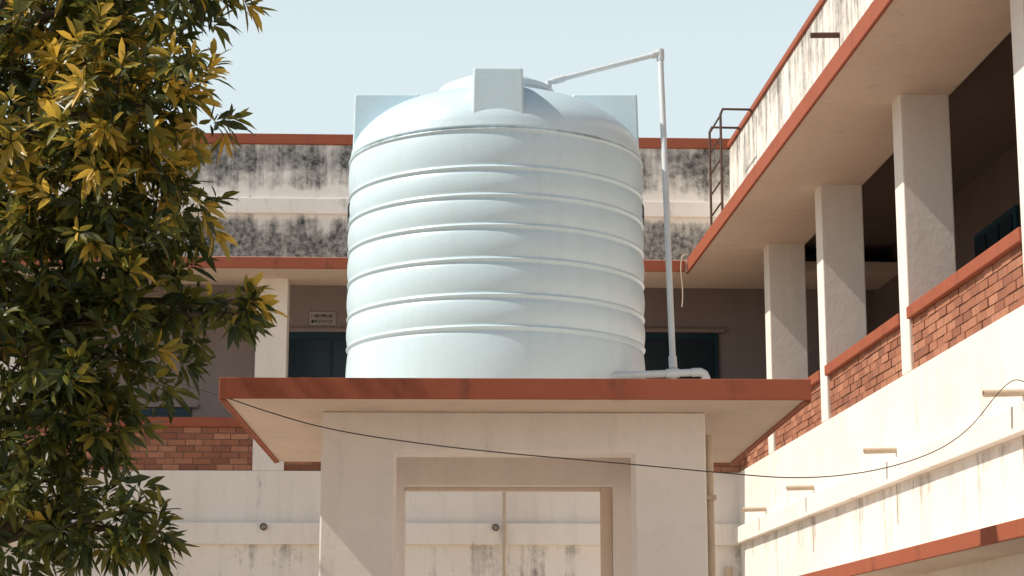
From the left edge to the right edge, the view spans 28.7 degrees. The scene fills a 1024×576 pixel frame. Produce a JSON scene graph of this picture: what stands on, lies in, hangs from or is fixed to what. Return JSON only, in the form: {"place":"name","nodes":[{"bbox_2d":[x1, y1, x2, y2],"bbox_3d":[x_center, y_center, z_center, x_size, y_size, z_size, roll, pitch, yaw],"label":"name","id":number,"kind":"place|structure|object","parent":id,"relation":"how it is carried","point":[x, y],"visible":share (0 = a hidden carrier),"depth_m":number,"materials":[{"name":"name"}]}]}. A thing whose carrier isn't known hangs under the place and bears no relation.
{"place":"outdoors","nodes":[
{"label":"outdoors","id":0,"kind":"place"},
{"bbox_2d":[2,0,818,138],"label":"sky","id":1,"kind":"structure","parent":0,"point":[307,67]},
{"bbox_2d":[0,0,1023,575],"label":"school building","id":2,"kind":"structure","parent":0,"point":[854,252],"depth_m":23.07,"materials":[{"name":"paint"}]},
{"bbox_2d":[309,311,335,325],"bbox_3d":[-2.723,0.439,28.781,0.380,0.200,0.045,0,-11,-2],"label":"name board","id":3,"kind":"object","parent":2,"relation":"attached to","point":[324,318],"visible":1,"depth_m":28.77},
{"bbox_2d":[117,363,1023,477],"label":"overhead cable","id":4,"kind":"object","parent":2,"relation":"attached to","point":[595,460],"visible":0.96,"depth_m":11.57,"materials":[{"name":"black rubber"}]},
{"bbox_2d":[708,108,752,225],"bbox_3d":[2.809,-1.361,25.549,0.440,1.695,0.884,1,-11,-4],"label":"iron ladder","id":5,"kind":"object","parent":2,"relation":"on","point":[720,127],"visible":0.77,"depth_m":25.44,"materials":[{"name":"black metal"}]},
{"label":"ground","id":6,"kind":"structure","parent":0,"visible":0},
{"bbox_2d":[0,0,290,575],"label":"mango tree","id":7,"kind":"object","parent":6,"relation":"on","point":[74,48],"visible":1,"depth_m":9.87,"materials":[{"name":"green plant"}]},
{"bbox_2d":[219,377,810,575],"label":"water tank stand","id":8,"kind":"object","parent":6,"relation":"on","point":[655,521],"visible":0.99,"depth_m":12.12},
{"bbox_2d":[345,68,645,378],"bbox_3d":[-0.109,-0.267,13.509,2.005,2.288,2.000,0,-11,0],"label":"water tank","id":9,"kind":"object","parent":8,"relation":"on","point":[495,218],"visible":0.87,"depth_m":12.66,"materials":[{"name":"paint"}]},
{"bbox_2d":[545,48,676,378],"bbox_3d":[0.742,-0.404,13.478,0.956,2.554,0.428,-6,-13,29],"label":"riser pipe","id":10,"kind":"object","parent":8,"relation":"on","point":[658,54],"visible":0.82,"depth_m":13.47,"materials":[{"name":"plastic"}]},
{"bbox_2d":[611,368,709,378],"bbox_3d":[0.929,0.619,12.671,0.660,0.228,0.060,0,-11,0],"label":"outlet pipe","id":11,"kind":"object","parent":8,"relation":"attached to","point":[692,372],"visible":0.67,"depth_m":12.66,"materials":[{"name":"plastic"}]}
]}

